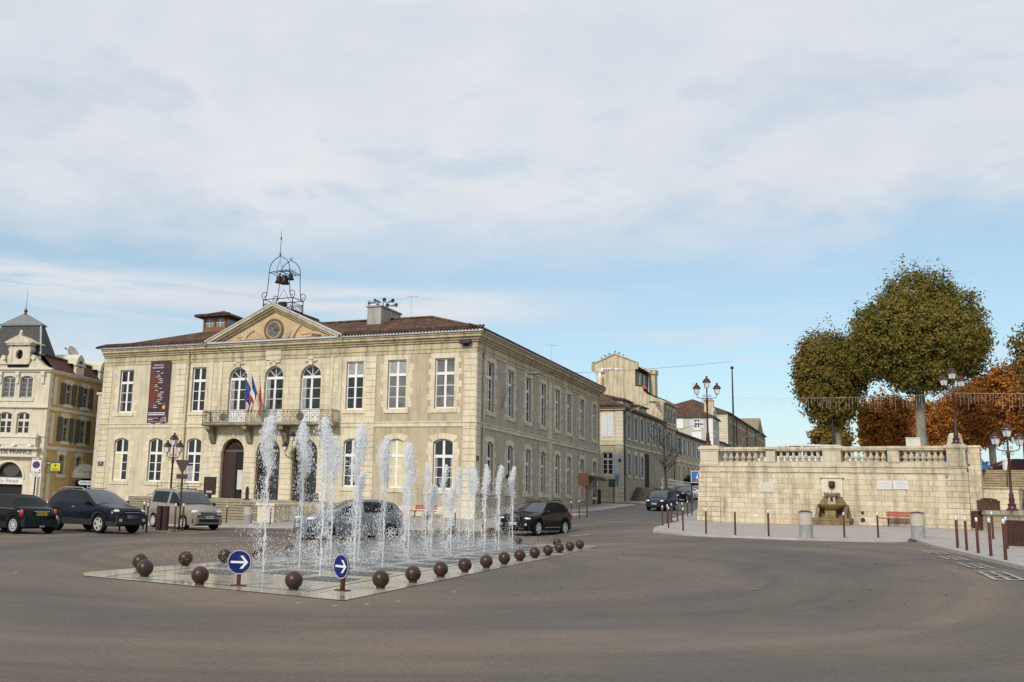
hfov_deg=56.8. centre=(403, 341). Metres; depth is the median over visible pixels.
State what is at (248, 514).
stone pillar
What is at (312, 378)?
window
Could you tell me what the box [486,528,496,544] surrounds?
arrow sign
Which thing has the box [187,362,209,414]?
window
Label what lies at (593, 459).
window
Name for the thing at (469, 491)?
water jet
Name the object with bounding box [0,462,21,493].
door
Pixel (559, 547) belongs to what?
stone ball
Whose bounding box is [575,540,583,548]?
stone ball
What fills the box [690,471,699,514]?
zone end sign
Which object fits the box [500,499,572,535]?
black suv
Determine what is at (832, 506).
wall fountain
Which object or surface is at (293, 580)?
stone ball
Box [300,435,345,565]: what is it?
water jet
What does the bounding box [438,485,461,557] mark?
water jet
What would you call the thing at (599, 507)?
pavement
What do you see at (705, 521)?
bollard
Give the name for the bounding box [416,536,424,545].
stone ball
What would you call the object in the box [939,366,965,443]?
street lamp
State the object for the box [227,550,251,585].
arrow sign
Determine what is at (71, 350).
satellite dish
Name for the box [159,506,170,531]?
thick post
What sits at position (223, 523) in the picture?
pavement
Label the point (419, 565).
fountain slab
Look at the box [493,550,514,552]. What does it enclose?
fountain slab
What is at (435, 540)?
stone ball
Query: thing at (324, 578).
fountain slab
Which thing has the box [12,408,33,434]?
window
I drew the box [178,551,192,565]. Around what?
stone ball
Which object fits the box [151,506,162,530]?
thick post
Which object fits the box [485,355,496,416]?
window
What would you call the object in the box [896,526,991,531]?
pavement
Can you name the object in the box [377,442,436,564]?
water jet
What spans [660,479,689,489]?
ramp wall
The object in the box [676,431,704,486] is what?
row house
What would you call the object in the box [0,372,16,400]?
window
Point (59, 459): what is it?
window
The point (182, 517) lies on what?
bollard
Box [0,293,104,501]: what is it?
hotel
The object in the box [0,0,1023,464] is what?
sky
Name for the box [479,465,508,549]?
water jet
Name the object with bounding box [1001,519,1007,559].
bollard
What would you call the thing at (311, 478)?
door
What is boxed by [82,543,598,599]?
fountain paving
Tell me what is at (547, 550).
stone ball
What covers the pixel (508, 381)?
window
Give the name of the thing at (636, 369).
overhead cable
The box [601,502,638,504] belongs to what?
street
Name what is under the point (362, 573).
fountain slab
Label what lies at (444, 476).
water jet
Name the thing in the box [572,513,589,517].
pavement
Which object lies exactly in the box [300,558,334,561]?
fountain slab
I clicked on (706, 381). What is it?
street lamp
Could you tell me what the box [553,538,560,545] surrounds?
stone ball
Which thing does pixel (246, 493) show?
bollard post
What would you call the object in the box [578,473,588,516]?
route sign
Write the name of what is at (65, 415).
window
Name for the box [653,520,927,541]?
pavement
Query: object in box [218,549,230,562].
stone ball
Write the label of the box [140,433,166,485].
window
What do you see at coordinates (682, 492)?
street car
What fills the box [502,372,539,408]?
bracket lamp
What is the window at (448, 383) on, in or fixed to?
in the town hall
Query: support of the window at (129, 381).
in the town hall
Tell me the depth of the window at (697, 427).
151.22 m
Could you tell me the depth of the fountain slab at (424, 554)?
28.59 m
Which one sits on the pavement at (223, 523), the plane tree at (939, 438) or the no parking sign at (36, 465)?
the no parking sign at (36, 465)
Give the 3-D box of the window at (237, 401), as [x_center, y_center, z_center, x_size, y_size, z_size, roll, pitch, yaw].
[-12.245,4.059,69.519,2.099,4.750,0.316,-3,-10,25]
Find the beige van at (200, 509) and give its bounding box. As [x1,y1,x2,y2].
[148,487,222,529]
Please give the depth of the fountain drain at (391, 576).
19.27 m
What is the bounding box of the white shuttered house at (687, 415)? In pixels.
[676,399,720,445]
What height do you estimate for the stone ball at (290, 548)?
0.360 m
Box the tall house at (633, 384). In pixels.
[591,353,682,487]
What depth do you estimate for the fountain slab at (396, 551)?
29.91 m
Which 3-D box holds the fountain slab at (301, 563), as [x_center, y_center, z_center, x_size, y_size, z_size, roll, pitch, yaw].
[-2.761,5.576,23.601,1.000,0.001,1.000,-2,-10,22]
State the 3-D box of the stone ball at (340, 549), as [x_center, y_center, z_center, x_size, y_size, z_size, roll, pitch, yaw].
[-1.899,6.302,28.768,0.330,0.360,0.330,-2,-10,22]
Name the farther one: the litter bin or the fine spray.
the litter bin
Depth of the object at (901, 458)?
65.98 m
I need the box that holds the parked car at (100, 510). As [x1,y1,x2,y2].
[46,487,146,532]
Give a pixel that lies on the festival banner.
(158, 392)
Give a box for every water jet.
[235,415,287,572]
[271,422,319,569]
[287,417,346,575]
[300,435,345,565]
[316,423,375,571]
[345,471,374,561]
[359,436,405,568]
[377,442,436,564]
[391,482,412,549]
[412,463,433,547]
[418,484,442,560]
[434,464,448,543]
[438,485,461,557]
[447,467,465,544]
[453,465,480,550]
[463,465,485,545]
[471,464,494,551]
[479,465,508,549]
[500,466,518,547]
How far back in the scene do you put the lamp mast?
78.94 m
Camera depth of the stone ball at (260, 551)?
24.47 m
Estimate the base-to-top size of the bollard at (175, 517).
1.190 m
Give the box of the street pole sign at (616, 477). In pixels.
[615,474,618,504]
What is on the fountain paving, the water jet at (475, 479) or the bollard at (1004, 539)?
the water jet at (475, 479)
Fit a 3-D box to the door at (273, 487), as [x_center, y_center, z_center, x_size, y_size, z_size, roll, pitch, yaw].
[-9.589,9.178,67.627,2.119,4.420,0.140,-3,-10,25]
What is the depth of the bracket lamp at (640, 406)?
99.16 m
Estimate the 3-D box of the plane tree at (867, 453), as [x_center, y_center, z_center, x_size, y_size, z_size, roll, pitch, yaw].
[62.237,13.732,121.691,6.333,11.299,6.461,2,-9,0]
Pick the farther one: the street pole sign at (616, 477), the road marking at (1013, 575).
the street pole sign at (616, 477)
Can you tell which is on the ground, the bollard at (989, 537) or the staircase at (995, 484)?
the bollard at (989, 537)
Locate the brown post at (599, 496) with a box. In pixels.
[598,490,600,503]
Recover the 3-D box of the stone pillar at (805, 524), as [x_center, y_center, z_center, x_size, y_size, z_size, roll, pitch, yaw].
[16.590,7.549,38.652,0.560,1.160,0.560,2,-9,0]
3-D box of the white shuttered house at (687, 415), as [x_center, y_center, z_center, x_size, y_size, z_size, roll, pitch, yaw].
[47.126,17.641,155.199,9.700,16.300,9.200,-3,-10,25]
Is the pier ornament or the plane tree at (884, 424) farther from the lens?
the plane tree at (884, 424)
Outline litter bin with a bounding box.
[971,511,982,529]
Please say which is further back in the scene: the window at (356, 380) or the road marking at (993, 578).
the window at (356, 380)
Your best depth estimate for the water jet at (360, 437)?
22.02 m
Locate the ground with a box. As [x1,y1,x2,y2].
[0,502,1023,681]
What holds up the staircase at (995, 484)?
on the terrace
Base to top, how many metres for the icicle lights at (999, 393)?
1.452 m
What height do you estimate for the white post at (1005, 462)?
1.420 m
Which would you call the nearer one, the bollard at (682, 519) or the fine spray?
the fine spray
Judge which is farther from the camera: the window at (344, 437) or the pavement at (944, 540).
the window at (344, 437)
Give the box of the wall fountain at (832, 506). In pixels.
[813,474,853,525]
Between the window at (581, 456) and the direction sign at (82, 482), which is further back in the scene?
the window at (581, 456)
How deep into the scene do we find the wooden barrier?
32.99 m
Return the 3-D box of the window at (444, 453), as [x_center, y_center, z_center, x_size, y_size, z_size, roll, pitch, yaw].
[2.602,8.007,61.601,2.462,3.940,0.321,-3,-10,25]
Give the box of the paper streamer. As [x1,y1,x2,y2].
[598,368,620,383]
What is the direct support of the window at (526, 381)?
in the town hall
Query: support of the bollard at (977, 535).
on the ground
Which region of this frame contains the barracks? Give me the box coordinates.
[675,399,766,461]
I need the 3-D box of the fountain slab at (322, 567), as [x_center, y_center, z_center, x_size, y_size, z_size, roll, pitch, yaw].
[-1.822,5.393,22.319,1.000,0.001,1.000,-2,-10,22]
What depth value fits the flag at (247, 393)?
67.27 m
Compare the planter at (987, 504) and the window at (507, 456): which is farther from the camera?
the window at (507, 456)
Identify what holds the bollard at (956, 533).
on the ground
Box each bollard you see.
[145,503,148,531]
[173,503,176,531]
[181,504,184,530]
[682,507,683,530]
[705,508,706,533]
[734,509,735,534]
[767,510,769,535]
[842,512,845,537]
[876,513,878,537]
[954,516,958,547]
[963,517,967,549]
[975,517,979,552]
[987,518,992,555]
[990,512,993,538]
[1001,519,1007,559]
[1004,517,1008,548]
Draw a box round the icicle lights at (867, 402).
[739,393,950,411]
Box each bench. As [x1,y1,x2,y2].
[411,505,436,517]
[879,511,909,525]
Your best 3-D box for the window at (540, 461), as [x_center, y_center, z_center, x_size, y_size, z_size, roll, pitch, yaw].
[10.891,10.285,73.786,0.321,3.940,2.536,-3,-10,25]
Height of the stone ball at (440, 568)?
0.360 m
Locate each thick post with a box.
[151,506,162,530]
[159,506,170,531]
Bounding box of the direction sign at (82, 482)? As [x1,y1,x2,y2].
[78,480,91,487]
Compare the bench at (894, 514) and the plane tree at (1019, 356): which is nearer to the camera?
the bench at (894, 514)
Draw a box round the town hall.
[91,302,606,518]
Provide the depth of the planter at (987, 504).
46.87 m
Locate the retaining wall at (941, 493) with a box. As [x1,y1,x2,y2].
[697,444,983,529]
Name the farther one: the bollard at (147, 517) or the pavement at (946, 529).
the pavement at (946, 529)
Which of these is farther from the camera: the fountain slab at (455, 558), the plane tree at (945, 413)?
the plane tree at (945, 413)
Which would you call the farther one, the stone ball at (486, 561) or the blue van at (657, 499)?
the blue van at (657, 499)
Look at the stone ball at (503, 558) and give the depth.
25.50 m
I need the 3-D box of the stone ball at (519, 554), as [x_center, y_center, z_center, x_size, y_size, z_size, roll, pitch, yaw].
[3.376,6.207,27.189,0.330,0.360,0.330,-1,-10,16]
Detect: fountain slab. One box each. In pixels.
[187,569,248,573]
[250,565,282,568]
[262,570,322,574]
[270,561,314,564]
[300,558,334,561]
[303,566,350,569]
[303,576,357,581]
[328,555,370,557]
[348,571,391,575]
[350,562,379,565]
[356,552,391,554]
[360,559,401,562]
[370,567,406,571]
[379,550,412,552]
[384,556,423,558]
[398,563,433,566]
[408,553,443,556]
[418,560,457,563]
[428,551,461,553]
[438,557,476,559]
[449,549,479,551]
[459,554,494,556]
[476,552,509,554]
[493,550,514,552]
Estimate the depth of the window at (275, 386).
68.31 m
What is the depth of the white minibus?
70.34 m
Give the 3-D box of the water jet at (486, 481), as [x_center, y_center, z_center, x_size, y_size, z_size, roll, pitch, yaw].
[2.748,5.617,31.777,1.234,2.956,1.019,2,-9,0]
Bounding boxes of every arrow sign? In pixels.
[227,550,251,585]
[334,554,350,590]
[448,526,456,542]
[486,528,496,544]
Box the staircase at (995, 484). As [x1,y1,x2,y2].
[968,464,1023,510]
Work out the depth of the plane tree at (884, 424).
85.13 m
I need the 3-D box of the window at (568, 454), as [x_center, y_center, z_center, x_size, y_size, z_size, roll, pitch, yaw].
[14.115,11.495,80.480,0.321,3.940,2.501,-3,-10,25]
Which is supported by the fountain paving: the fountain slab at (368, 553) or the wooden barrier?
the fountain slab at (368, 553)
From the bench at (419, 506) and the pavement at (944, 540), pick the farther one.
the bench at (419, 506)
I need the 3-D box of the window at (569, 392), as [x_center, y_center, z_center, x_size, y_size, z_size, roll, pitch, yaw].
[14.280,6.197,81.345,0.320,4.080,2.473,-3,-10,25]
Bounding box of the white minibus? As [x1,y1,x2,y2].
[757,444,823,461]
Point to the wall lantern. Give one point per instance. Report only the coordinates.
(285, 445)
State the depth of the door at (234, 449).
68.97 m
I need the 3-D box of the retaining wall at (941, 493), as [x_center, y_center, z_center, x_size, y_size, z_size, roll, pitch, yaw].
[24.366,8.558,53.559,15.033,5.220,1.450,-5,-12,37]
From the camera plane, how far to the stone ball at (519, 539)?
36.80 m
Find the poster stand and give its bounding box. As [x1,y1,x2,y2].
[203,477,216,498]
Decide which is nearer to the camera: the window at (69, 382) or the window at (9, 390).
the window at (9, 390)
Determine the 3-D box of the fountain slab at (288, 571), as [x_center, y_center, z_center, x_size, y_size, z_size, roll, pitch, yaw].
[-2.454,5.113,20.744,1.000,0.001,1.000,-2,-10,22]
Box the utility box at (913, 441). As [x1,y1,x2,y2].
[905,437,921,445]
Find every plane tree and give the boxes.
[785,312,875,444]
[806,422,855,460]
[838,253,999,453]
[855,384,914,460]
[855,425,903,461]
[892,388,941,454]
[926,389,966,454]
[930,384,997,453]
[949,360,1015,464]
[974,347,1023,457]
[1003,322,1023,399]
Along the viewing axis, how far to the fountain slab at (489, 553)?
30.44 m
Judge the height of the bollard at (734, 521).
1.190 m
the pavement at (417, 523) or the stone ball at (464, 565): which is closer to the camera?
the stone ball at (464, 565)
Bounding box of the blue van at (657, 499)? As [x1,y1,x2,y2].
[646,490,677,510]
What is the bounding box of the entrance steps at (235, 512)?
[128,482,336,521]
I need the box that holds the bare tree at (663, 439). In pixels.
[647,398,687,489]
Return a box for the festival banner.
[147,361,170,423]
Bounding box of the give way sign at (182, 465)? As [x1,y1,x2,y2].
[176,460,190,530]
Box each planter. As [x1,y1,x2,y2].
[293,491,318,501]
[976,498,999,510]
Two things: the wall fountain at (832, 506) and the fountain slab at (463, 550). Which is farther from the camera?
the wall fountain at (832, 506)
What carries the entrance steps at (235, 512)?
on the ground
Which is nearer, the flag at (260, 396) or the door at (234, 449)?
the flag at (260, 396)
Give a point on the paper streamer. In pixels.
(600, 370)
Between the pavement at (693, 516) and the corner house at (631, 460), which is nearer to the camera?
the pavement at (693, 516)
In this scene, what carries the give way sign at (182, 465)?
on the ground
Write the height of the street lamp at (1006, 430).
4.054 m
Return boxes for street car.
[672,486,692,500]
[692,488,698,499]
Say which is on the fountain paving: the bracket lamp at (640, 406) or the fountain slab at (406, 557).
the fountain slab at (406, 557)
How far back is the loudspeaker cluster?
71.45 m
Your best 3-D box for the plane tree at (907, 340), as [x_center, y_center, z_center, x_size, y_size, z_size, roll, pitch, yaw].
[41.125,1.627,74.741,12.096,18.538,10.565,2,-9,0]
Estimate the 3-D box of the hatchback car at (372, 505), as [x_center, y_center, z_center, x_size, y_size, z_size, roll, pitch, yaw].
[-2.179,7.086,37.433,4.362,1.610,2.180,6,-10,-26]
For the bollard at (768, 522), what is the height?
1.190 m
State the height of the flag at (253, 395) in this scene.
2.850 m
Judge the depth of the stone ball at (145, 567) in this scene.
18.64 m
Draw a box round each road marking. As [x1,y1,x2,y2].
[977,571,996,579]
[1003,572,1023,579]
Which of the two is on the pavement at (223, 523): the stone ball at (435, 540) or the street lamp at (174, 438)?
the street lamp at (174, 438)
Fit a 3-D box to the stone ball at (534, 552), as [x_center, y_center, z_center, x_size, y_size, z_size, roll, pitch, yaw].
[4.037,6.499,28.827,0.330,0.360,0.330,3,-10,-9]
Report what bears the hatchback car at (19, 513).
on the ground
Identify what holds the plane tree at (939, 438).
on the terrace
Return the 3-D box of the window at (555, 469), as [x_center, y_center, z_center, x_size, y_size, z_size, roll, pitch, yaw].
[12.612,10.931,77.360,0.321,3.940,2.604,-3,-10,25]
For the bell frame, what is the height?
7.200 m
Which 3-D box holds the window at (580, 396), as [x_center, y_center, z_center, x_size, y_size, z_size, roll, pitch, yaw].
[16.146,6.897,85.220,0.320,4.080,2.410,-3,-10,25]
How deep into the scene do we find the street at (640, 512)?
74.03 m
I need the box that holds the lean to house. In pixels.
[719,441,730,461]
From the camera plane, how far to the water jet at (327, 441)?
20.34 m
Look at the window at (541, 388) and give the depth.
74.93 m
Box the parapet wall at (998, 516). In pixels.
[974,510,1023,531]
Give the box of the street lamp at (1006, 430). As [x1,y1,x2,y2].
[989,422,1023,510]
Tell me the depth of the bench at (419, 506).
60.52 m
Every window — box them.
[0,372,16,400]
[0,407,15,434]
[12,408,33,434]
[15,372,36,400]
[55,450,66,477]
[59,413,71,444]
[62,380,73,408]
[73,452,83,480]
[77,416,88,446]
[80,384,91,410]
[107,433,133,483]
[112,365,139,415]
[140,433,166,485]
[183,433,204,486]
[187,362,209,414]
[224,365,249,427]
[260,363,285,427]
[296,362,323,427]
[338,433,362,490]
[342,356,367,413]
[380,354,413,412]
[381,433,408,491]
[426,433,459,493]
[427,352,461,412]
[483,436,495,494]
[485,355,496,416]
[503,440,514,495]
[504,364,515,422]
[522,444,532,496]
[523,372,533,426]
[538,447,547,497]
[539,378,547,430]
[553,384,561,433]
[553,450,561,497]
[565,389,572,436]
[565,452,572,498]
[578,394,584,440]
[578,455,584,498]
[591,400,597,443]
[591,458,597,499]
[600,448,614,477]
[640,416,643,443]
[693,417,700,429]
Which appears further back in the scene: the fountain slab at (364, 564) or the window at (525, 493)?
the window at (525, 493)
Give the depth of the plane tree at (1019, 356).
63.92 m
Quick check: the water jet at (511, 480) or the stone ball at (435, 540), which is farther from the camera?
the stone ball at (435, 540)
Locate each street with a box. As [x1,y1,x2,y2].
[571,498,697,522]
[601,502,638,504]
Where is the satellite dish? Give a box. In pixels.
[65,346,78,354]
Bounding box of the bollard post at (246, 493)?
[244,486,249,499]
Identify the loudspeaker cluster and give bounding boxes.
[368,298,397,306]
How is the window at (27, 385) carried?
in the hotel
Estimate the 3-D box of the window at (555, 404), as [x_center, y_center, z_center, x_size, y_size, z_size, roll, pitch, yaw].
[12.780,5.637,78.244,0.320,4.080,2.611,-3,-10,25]
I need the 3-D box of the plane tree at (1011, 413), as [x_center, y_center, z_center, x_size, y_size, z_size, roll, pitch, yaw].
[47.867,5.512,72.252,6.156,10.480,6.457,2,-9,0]
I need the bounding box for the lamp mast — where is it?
[831,417,834,444]
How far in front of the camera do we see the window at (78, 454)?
76.06 m
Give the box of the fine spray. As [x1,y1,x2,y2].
[163,523,557,584]
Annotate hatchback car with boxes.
[0,494,58,533]
[293,499,404,540]
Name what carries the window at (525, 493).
in the town hall
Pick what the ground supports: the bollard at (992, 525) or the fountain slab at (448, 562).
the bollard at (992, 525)
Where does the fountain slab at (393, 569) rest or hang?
on the fountain paving
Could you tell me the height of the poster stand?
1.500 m
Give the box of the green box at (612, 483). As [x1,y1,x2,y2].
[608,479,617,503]
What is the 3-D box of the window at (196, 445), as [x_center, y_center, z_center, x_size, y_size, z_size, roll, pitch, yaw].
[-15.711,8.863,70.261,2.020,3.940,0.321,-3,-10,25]
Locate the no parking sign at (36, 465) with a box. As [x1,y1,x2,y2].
[29,459,41,494]
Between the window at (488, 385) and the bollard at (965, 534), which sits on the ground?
the bollard at (965, 534)
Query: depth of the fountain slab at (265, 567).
22.03 m
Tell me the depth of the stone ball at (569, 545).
33.66 m
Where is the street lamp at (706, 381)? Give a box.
[693,376,720,445]
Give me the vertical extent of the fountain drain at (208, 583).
0.001 m
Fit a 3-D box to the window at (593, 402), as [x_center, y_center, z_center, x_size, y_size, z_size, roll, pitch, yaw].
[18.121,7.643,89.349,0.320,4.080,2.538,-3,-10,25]
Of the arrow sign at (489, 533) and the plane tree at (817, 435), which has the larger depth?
the plane tree at (817, 435)
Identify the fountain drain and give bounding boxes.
[113,547,392,575]
[114,576,305,590]
[310,552,528,590]
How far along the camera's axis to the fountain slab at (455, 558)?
27.34 m
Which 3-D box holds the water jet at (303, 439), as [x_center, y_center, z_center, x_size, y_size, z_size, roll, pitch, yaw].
[-2.689,3.621,22.255,1.781,3.444,1.482,2,-9,0]
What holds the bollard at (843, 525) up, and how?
on the ground
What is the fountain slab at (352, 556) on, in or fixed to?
on the fountain paving
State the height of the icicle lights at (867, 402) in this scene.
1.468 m
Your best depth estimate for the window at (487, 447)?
63.39 m
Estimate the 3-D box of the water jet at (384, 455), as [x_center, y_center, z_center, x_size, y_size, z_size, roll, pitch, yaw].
[-0.510,3.968,23.315,1.592,3.240,1.547,2,-9,0]
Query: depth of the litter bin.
47.34 m
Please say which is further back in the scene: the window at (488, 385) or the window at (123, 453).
the window at (123, 453)
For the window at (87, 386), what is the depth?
77.28 m
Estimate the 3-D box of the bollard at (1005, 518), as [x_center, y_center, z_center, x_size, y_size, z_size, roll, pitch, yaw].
[20.424,6.545,31.753,0.080,1.190,0.076,2,-9,0]
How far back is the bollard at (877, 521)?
40.35 m
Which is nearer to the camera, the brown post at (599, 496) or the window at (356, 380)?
the window at (356, 380)
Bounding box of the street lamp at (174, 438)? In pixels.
[164,433,183,487]
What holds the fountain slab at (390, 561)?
on the fountain paving
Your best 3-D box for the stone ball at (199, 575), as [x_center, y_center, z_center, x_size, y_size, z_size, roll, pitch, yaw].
[-3.810,4.387,17.560,0.330,0.360,0.330,2,-9,1]
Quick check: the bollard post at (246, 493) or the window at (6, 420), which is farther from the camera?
the window at (6, 420)
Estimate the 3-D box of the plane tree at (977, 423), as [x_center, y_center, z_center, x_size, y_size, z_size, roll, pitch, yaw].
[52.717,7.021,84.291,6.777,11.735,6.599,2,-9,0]
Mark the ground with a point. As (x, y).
(781, 611)
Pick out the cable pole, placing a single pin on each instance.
(732, 368)
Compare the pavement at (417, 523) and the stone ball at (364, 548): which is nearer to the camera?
the stone ball at (364, 548)
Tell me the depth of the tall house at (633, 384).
118.81 m
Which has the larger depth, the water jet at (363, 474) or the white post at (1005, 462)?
the white post at (1005, 462)
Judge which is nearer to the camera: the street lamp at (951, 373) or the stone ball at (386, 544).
the stone ball at (386, 544)
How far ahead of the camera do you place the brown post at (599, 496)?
88.89 m
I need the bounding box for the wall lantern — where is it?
[282,431,295,459]
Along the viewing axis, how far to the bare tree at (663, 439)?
96.09 m
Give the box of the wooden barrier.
[1007,520,1023,546]
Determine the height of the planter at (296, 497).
0.756 m
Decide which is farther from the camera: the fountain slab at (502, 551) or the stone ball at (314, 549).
the fountain slab at (502, 551)
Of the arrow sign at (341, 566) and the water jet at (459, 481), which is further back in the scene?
the water jet at (459, 481)
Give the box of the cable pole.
[730,366,735,461]
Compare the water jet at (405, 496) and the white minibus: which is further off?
the white minibus
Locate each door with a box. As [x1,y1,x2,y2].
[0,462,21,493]
[222,439,243,498]
[257,440,279,499]
[293,439,316,492]
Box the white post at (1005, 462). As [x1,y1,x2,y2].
[1002,460,1007,469]
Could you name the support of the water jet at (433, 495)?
on the fountain slab at (448, 562)
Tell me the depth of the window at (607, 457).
98.26 m
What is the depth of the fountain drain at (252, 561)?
22.22 m
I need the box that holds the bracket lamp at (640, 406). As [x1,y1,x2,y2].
[626,401,657,422]
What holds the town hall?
on the ground
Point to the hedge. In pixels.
(688, 479)
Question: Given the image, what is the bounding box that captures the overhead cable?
[542,361,731,397]
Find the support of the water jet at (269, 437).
on the fountain paving
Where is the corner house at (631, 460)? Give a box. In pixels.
[600,394,667,502]
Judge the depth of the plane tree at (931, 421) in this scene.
97.67 m
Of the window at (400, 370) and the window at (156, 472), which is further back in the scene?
the window at (156, 472)
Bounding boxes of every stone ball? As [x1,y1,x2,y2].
[132,554,147,569]
[137,559,153,576]
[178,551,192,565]
[191,566,208,584]
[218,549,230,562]
[252,546,264,559]
[284,545,295,556]
[285,571,302,589]
[311,543,322,554]
[336,541,346,552]
[359,539,368,550]
[372,570,388,588]
[382,539,390,549]
[405,566,420,582]
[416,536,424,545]
[432,535,439,543]
[433,561,447,576]
[458,558,471,572]
[480,555,492,567]
[498,552,509,564]
[514,536,522,544]
[514,549,525,560]
[529,547,539,557]
[543,545,552,555]
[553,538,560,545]
[555,543,563,552]
[565,541,574,550]
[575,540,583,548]
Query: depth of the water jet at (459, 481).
35.24 m
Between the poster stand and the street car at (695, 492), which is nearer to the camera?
the poster stand
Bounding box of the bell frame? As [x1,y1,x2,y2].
[262,232,305,315]
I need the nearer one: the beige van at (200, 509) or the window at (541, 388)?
the beige van at (200, 509)
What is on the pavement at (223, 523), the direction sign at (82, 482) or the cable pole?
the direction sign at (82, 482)
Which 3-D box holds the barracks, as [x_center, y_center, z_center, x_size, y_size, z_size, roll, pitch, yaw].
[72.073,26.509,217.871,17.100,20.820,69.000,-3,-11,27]
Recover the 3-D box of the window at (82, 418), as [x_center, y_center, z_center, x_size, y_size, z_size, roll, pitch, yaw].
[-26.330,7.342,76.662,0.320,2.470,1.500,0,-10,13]
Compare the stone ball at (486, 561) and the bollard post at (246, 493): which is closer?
the stone ball at (486, 561)
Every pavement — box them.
[148,521,241,526]
[218,515,502,530]
[479,503,635,519]
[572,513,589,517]
[624,498,695,502]
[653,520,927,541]
[672,509,697,520]
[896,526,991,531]
[916,530,1023,569]
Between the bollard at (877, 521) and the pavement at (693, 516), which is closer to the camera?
the bollard at (877, 521)
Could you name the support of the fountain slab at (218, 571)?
on the fountain paving
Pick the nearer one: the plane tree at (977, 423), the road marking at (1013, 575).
the road marking at (1013, 575)
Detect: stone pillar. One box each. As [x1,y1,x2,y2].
[243,505,252,523]
[798,510,812,537]
[910,511,924,539]
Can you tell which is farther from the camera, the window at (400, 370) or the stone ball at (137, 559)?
the window at (400, 370)
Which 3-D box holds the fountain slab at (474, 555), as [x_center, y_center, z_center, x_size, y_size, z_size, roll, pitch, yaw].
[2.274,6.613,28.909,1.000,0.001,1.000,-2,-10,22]
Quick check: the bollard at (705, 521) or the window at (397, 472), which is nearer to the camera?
the bollard at (705, 521)
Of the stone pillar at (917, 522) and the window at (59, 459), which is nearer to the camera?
the stone pillar at (917, 522)
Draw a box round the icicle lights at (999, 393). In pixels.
[960,393,1023,409]
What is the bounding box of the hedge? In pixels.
[683,474,698,487]
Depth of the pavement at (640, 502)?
96.87 m
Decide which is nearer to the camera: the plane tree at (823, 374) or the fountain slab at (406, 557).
the fountain slab at (406, 557)
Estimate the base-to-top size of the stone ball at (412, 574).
0.360 m
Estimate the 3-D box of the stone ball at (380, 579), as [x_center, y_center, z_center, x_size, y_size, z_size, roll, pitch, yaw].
[-0.434,4.554,17.925,0.330,0.360,0.330,10,-12,-40]
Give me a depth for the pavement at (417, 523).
53.65 m
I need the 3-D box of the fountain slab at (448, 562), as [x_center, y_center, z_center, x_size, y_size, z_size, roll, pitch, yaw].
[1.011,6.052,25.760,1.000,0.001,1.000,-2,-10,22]
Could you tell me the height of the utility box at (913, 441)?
0.470 m
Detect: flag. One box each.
[244,375,259,413]
[249,373,261,412]
[258,374,262,412]
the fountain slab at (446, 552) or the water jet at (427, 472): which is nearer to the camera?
the fountain slab at (446, 552)
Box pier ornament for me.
[947,433,962,443]
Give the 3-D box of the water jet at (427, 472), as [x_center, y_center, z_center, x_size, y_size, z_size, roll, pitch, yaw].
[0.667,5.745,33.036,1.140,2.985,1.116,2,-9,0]
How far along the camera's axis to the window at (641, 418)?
105.36 m
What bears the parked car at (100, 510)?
on the ground

